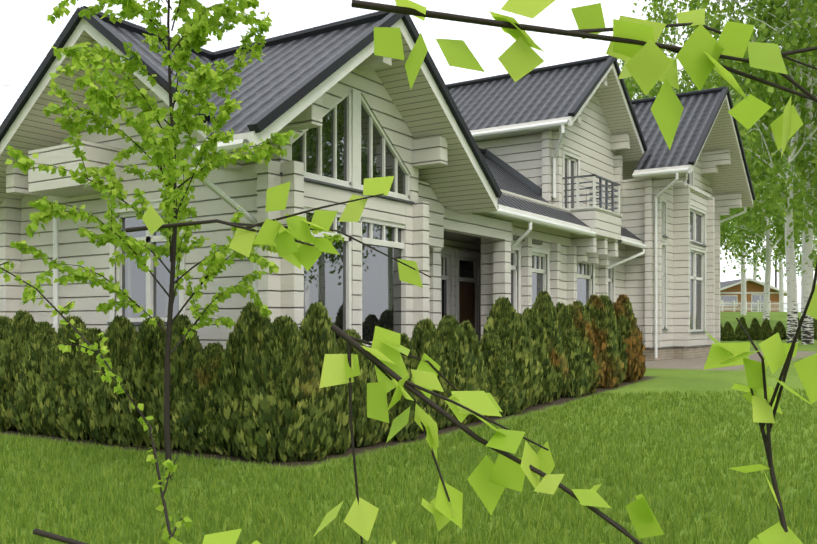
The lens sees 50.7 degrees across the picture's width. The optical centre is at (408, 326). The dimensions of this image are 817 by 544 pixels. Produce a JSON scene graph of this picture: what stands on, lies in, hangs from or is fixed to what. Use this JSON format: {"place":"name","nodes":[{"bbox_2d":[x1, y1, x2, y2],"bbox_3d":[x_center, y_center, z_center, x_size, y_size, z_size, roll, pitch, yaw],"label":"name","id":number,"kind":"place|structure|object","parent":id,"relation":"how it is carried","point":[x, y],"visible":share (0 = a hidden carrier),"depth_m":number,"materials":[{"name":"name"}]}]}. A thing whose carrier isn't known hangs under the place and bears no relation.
{"place":"outdoors","nodes":[
{"label":"outdoors","id":0,"kind":"place"},
{"bbox_2d":[0,312,816,543],"bbox_3d":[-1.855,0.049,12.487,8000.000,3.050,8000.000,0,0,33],"label":"lawn ground","id":1,"kind":"structure","parent":0,"point":[680,375],"depth_m":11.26,"materials":[{"name":"green plant"}]},
{"bbox_2d":[0,315,11,344],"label":"thuja hedge","id":2,"kind":"object","parent":1,"relation":"on","point":[4,321],"visible":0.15,"depth_m":13.51,"materials":[{"name":"green plant"}]},
{"bbox_2d":[0,309,36,431],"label":"thuja hedge","id":3,"kind":"object","parent":1,"relation":"on","point":[19,329],"visible":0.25,"depth_m":12.98,"materials":[{"name":"green plant"}]},
{"bbox_2d":[9,321,56,434],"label":"thuja hedge","id":4,"kind":"object","parent":1,"relation":"on","point":[25,400],"visible":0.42,"depth_m":12.57,"materials":[{"name":"green plant"}]},
{"bbox_2d":[34,315,87,436],"bbox_3d":[-4.859,0.707,12.620,1.179,1.790,1.261,0,0,-41],"label":"thuja hedge","id":5,"kind":"object","parent":1,"relation":"on","point":[56,366],"visible":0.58,"depth_m":12.32,"materials":[{"name":"green plant"}]},
{"bbox_2d":[54,327,102,440],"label":"thuja hedge","id":6,"kind":"object","parent":1,"relation":"on","point":[72,418],"visible":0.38,"depth_m":11.91,"materials":[{"name":"green plant"}]},
{"bbox_2d":[0,260,191,543],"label":"branch","id":7,"kind":"object","parent":1,"relation":"on","point":[167,534],"visible":1,"depth_m":6.40,"materials":[{"name":"green plant"}]},
{"bbox_2d":[82,315,136,444],"bbox_3d":[-3.969,0.715,11.777,1.112,1.774,1.150,0,0,5],"label":"thuja hedge","id":8,"kind":"object","parent":1,"relation":"on","point":[120,333],"visible":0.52,"depth_m":11.54,"materials":[{"name":"green plant"}]},
{"bbox_2d":[110,315,165,446],"bbox_3d":[-3.443,0.719,11.561,1.129,1.767,1.207,0,0,-2],"label":"thuja hedge","id":9,"kind":"object","parent":1,"relation":"on","point":[139,371],"visible":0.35,"depth_m":11.28,"materials":[{"name":"green plant"}]},
{"bbox_2d":[143,313,202,449],"bbox_3d":[-2.909,0.711,11.130,1.109,1.784,1.038,0,0,9],"label":"thuja hedge","id":10,"kind":"object","parent":1,"relation":"on","point":[183,355],"visible":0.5,"depth_m":10.93,"materials":[{"name":"green plant"}]},
{"bbox_2d":[5,0,343,479],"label":"young birch","id":11,"kind":"object","parent":1,"relation":"on","point":[203,80],"visible":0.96,"depth_m":8.48,"materials":[{"name":"green plant"}]},
{"bbox_2d":[170,342,224,453],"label":"thuja hedge","id":12,"kind":"object","parent":1,"relation":"on","point":[196,403],"visible":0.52,"depth_m":10.66,"materials":[{"name":"green plant"}]},
{"bbox_2d":[33,528,395,543],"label":"twig","id":13,"kind":"object","parent":1,"relation":"on","point":[228,537],"visible":1,"depth_m":1.05,"materials":[{"name":"green plant"}]},
{"bbox_2d":[214,300,272,456],"bbox_3d":[-1.951,0.635,10.631,1.163,1.934,1.088,0,0,4],"label":"thuja hedge","id":14,"kind":"object","parent":1,"relation":"on","point":[245,342],"visible":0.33,"depth_m":10.41,"materials":[{"name":"green plant"}]},
{"bbox_2d":[125,176,430,287],"bbox_3d":[-0.173,-0.139,1.283,0.480,0.152,0.193,0,0,-16],"label":"twig","id":15,"kind":"object","parent":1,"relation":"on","point":[306,254],"visible":1,"depth_m":1.27,"materials":[{"name":"green plant"}]},
{"bbox_2d":[234,314,331,462],"bbox_3d":[-1.475,0.725,10.329,1.162,1.756,1.202,0,0,1],"label":"thuja hedge","id":16,"kind":"object","parent":1,"relation":"on","point":[285,407],"visible":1,"depth_m":9.97,"materials":[{"name":"green plant"}]},
{"bbox_2d":[299,301,355,455],"bbox_3d":[-1.194,0.636,10.897,1.134,1.926,1.062,0,0,11],"label":"thuja hedge","id":17,"kind":"object","parent":1,"relation":"on","point":[319,334],"visible":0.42,"depth_m":10.59,"materials":[{"name":"green plant"}]},
{"bbox_2d":[336,328,389,447],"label":"thuja hedge","id":18,"kind":"object","parent":1,"relation":"on","point":[369,431],"visible":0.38,"depth_m":11.15,"materials":[{"name":"green plant"}]},
{"bbox_2d":[0,39,741,360],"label":"house","id":19,"kind":"structure","parent":1,"relation":"on","point":[351,129],"depth_m":15.32,"materials":[{"name":"paint"}]},
{"bbox_2d":[0,6,754,243],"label":"roofs","id":20,"kind":"structure","parent":19,"relation":"on","point":[290,77],"depth_m":15.32,"materials":[{"name":"metal"}]},
{"bbox_2d":[53,120,746,357],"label":"gutter pipes","id":21,"kind":"object","parent":19,"relation":"attached to","point":[209,184],"visible":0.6,"depth_m":22.02,"materials":[{"name":"white metal"}]},
{"bbox_2d":[4,85,776,287],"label":"trees","id":22,"kind":"object","parent":1,"relation":"on","point":[774,254],"visible":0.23,"depth_m":120.40,"materials":[{"name":"plant"}]},
{"bbox_2d":[372,355,428,442],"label":"thuja hedge","id":23,"kind":"object","parent":1,"relation":"on","point":[410,429],"visible":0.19,"depth_m":11.58,"materials":[{"name":"green plant"}]},
{"bbox_2d":[400,332,434,433],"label":"thuja hedge","id":24,"kind":"object","parent":1,"relation":"on","point":[406,343],"visible":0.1,"depth_m":12.32,"materials":[{"name":"green plant"}]},
{"bbox_2d":[411,318,454,428],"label":"thuja hedge","id":25,"kind":"object","parent":1,"relation":"on","point":[425,338],"visible":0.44,"depth_m":12.81,"materials":[{"name":"green plant"}]},
{"bbox_2d":[435,315,488,424],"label":"thuja hedge","id":26,"kind":"object","parent":1,"relation":"on","point":[460,358],"visible":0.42,"depth_m":13.23,"materials":[{"name":"green plant"}]},
{"bbox_2d":[460,320,490,419],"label":"thuja hedge","id":27,"kind":"object","parent":1,"relation":"on","point":[471,335],"visible":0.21,"depth_m":13.77,"materials":[{"name":"green plant"}]},
{"bbox_2d":[313,324,663,543],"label":"twig","id":28,"kind":"object","parent":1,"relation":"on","point":[488,479],"visible":1,"depth_m":0.95,"materials":[{"name":"green plant"}]},
{"bbox_2d":[479,332,522,417],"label":"thuja hedge","id":29,"kind":"object","parent":1,"relation":"on","point":[507,396],"visible":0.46,"depth_m":14.14,"materials":[{"name":"green plant"}]},
{"bbox_2d":[483,297,538,412],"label":"thuja hedge","id":30,"kind":"object","parent":1,"relation":"on","point":[503,322],"visible":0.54,"depth_m":14.62,"materials":[{"name":"green plant"}]},
{"bbox_2d":[516,312,544,406],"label":"thuja hedge","id":31,"kind":"object","parent":1,"relation":"on","point":[524,328],"visible":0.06,"depth_m":15.40,"materials":[{"name":"green plant"}]},
{"bbox_2d":[522,307,558,403],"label":"thuja hedge","id":32,"kind":"object","parent":1,"relation":"on","point":[540,341],"visible":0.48,"depth_m":15.74,"materials":[{"name":"green plant"}]},
{"bbox_2d":[531,290,569,399],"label":"thuja hedge","id":33,"kind":"object","parent":1,"relation":"on","point":[544,307],"visible":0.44,"depth_m":16.26,"materials":[{"name":"green plant"}]},
{"bbox_2d":[555,302,590,397],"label":"thuja hedge","id":34,"kind":"object","parent":1,"relation":"on","point":[578,384],"visible":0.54,"depth_m":16.62,"materials":[{"name":"green plant"}]},
{"bbox_2d":[566,303,599,393],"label":"thuja hedge","id":35,"kind":"object","parent":1,"relation":"on","point":[587,344],"visible":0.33,"depth_m":17.17,"materials":[{"name":"green plant"}]},
{"bbox_2d":[351,0,816,157],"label":"twig","id":36,"kind":"object","parent":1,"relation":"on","point":[649,63],"visible":1,"depth_m":0.81,"materials":[{"name":"green plant"}]},
{"bbox_2d":[572,300,603,378],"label":"thuja hedge","id":37,"kind":"object","parent":1,"relation":"on","point":[582,310],"visible":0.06,"depth_m":17.91,"materials":[{"name":"green plant"}]},
{"bbox_2d":[585,294,625,388],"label":"thuja hedge","id":38,"kind":"object","parent":1,"relation":"on","point":[613,375],"visible":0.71,"depth_m":18.18,"materials":[{"name":"green plant"}]},
{"bbox_2d":[599,294,626,373],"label":"thuja hedge","id":39,"kind":"object","parent":1,"relation":"on","point":[608,307],"visible":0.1,"depth_m":18.81,"materials":[{"name":"green plant"}]},
{"bbox_2d":[612,301,640,381],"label":"thuja hedge","id":40,"kind":"object","parent":1,"relation":"on","point":[633,372],"visible":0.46,"depth_m":19.28,"materials":[{"name":"green plant"}]},
{"bbox_2d":[616,294,645,379],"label":"thuja hedge","id":41,"kind":"object","parent":1,"relation":"on","point":[624,301],"visible":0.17,"depth_m":19.91,"materials":[{"name":"green plant"}]},
{"bbox_2d":[617,44,682,98],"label":"birch tree","id":42,"kind":"object","parent":1,"relation":"on","point":[680,79],"depth_m":68.34,"materials":[{"name":"green plant"}]},
{"bbox_2d":[616,0,800,249],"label":"birch tree","id":43,"kind":"object","parent":1,"relation":"on","point":[655,90],"visible":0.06,"depth_m":54.67,"materials":[{"name":"green plant"}]},
{"bbox_2d":[678,67,775,228],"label":"birch tree","id":44,"kind":"object","parent":1,"relation":"on","point":[683,81],"depth_m":81.85,"materials":[{"name":"green plant"}]},
{"bbox_2d":[720,322,736,340],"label":"young thuja","id":45,"kind":"object","parent":1,"relation":"on","point":[728,333],"visible":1,"depth_m":46.54,"materials":[{"name":"green plant"}]},
{"bbox_2d":[720,230,739,253],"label":"birch tree","id":46,"kind":"object","parent":1,"relation":"on","point":[727,240],"depth_m":115.81,"materials":[{"name":"green plant"}]},
{"bbox_2d":[665,0,816,343],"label":"birch tree","id":47,"kind":"object","parent":1,"relation":"on","point":[807,326],"visible":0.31,"depth_m":40.77,"materials":[{"name":"green plant"}]},
{"bbox_2d":[735,317,749,340],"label":"young thuja","id":48,"kind":"object","parent":1,"relation":"on","point":[740,334],"visible":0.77,"depth_m":46.67,"materials":[{"name":"green plant"}]},
{"bbox_2d":[749,318,760,339],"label":"young thuja","id":49,"kind":"object","parent":1,"relation":"on","point":[755,327],"visible":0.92,"depth_m":47.01,"materials":[{"name":"green plant"}]},
{"bbox_2d":[715,79,797,314],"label":"birch tree","id":50,"kind":"object","parent":1,"relation":"on","point":[743,296],"depth_m":75.02,"materials":[{"name":"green plant"}]},
{"bbox_2d":[720,300,800,311],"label":"picket fence","id":51,"kind":"object","parent":1,"relation":"on","point":[725,306],"visible":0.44,"depth_m":88.83,"materials":[{"name":"white wood"}]},
{"bbox_2d":[705,0,816,342],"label":"birch tree","id":52,"kind":"object","parent":1,"relation":"on","point":[788,201],"visible":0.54,"depth_m":38.36,"materials":[{"name":"green plant"}]},
{"bbox_2d":[706,1,816,166],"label":"birch tree","id":53,"kind":"object","parent":1,"relation":"on","point":[814,74],"visible":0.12,"depth_m":42.27,"materials":[{"name":"green plant"}]},
{"bbox_2d":[722,219,800,279],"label":"birch tree","id":54,"kind":"object","parent":1,"relation":"on","point":[755,267],"visible":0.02,"depth_m":125.05,"materials":[{"name":"green plant"}]},
{"bbox_2d":[758,319,772,339],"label":"young thuja","id":55,"kind":"object","parent":1,"relation":"on","point":[765,331],"visible":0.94,"depth_m":46.61,"materials":[{"name":"green plant"}]},
{"bbox_2d":[720,64,816,321],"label":"birch tree","id":56,"kind":"object","parent":1,"relation":"on","point":[780,230],"visible":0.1,"depth_m":58.07,"materials":[{"name":"green plant"}]},
{"bbox_2d":[740,8,816,282],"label":"birch tree","id":57,"kind":"object","parent":1,"relation":"on","point":[802,163],"depth_m":62.41,"materials":[{"name":"green plant"}]},
{"bbox_2d":[773,321,786,339],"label":"young thuja","id":58,"kind":"object","parent":1,"relation":"on","point":[779,327],"visible":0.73,"depth_m":47.33,"materials":[{"name":"green plant"}]},
{"bbox_2d":[745,108,815,311],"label":"birch tree","id":59,"kind":"object","parent":1,"relation":"on","point":[781,289],"depth_m":95.13,"materials":[{"name":"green plant"}]},
{"bbox_2d":[751,228,816,281],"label":"birch tree","id":60,"kind":"object","parent":1,"relation":"on","point":[814,260],"visible":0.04,"depth_m":118.28,"materials":[{"name":"green plant"}]},
{"bbox_2d":[798,318,800,339],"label":"young thuja","id":61,"kind":"object","parent":1,"relation":"on","point":[799,336],"visible":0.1,"depth_m":46.49,"materials":[{"name":"green plant"}]},
{"bbox_2d":[793,148,816,230],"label":"birch tree","id":62,"kind":"object","parent":1,"relation":"on","point":[798,224],"visible":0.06,"depth_m":57.72,"materials":[{"name":"green plant"}]},
{"bbox_2d":[813,318,816,339],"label":"young thuja","id":63,"kind":"object","parent":1,"relation":"on","point":[815,328],"visible":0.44,"depth_m":46.87,"materials":[{"name":"green plant"}]},
{"bbox_2d":[0,0,816,311],"label":"sky","id":64,"kind":"structure","parent":0,"point":[26,34],"materials":[{"name":"white"}]},
{"bbox_2d":[720,278,786,311],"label":"neighbour house","id":65,"kind":"structure","parent":0,"point":[730,291],"depth_m":100.35,"materials":[{"name":"wood"}]},
{"bbox_2d":[703,263,816,543],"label":"twig","id":66,"kind":"object","parent":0,"point":[760,397],"visible":1,"depth_m":0.90,"materials":[{"name":"green plant"}]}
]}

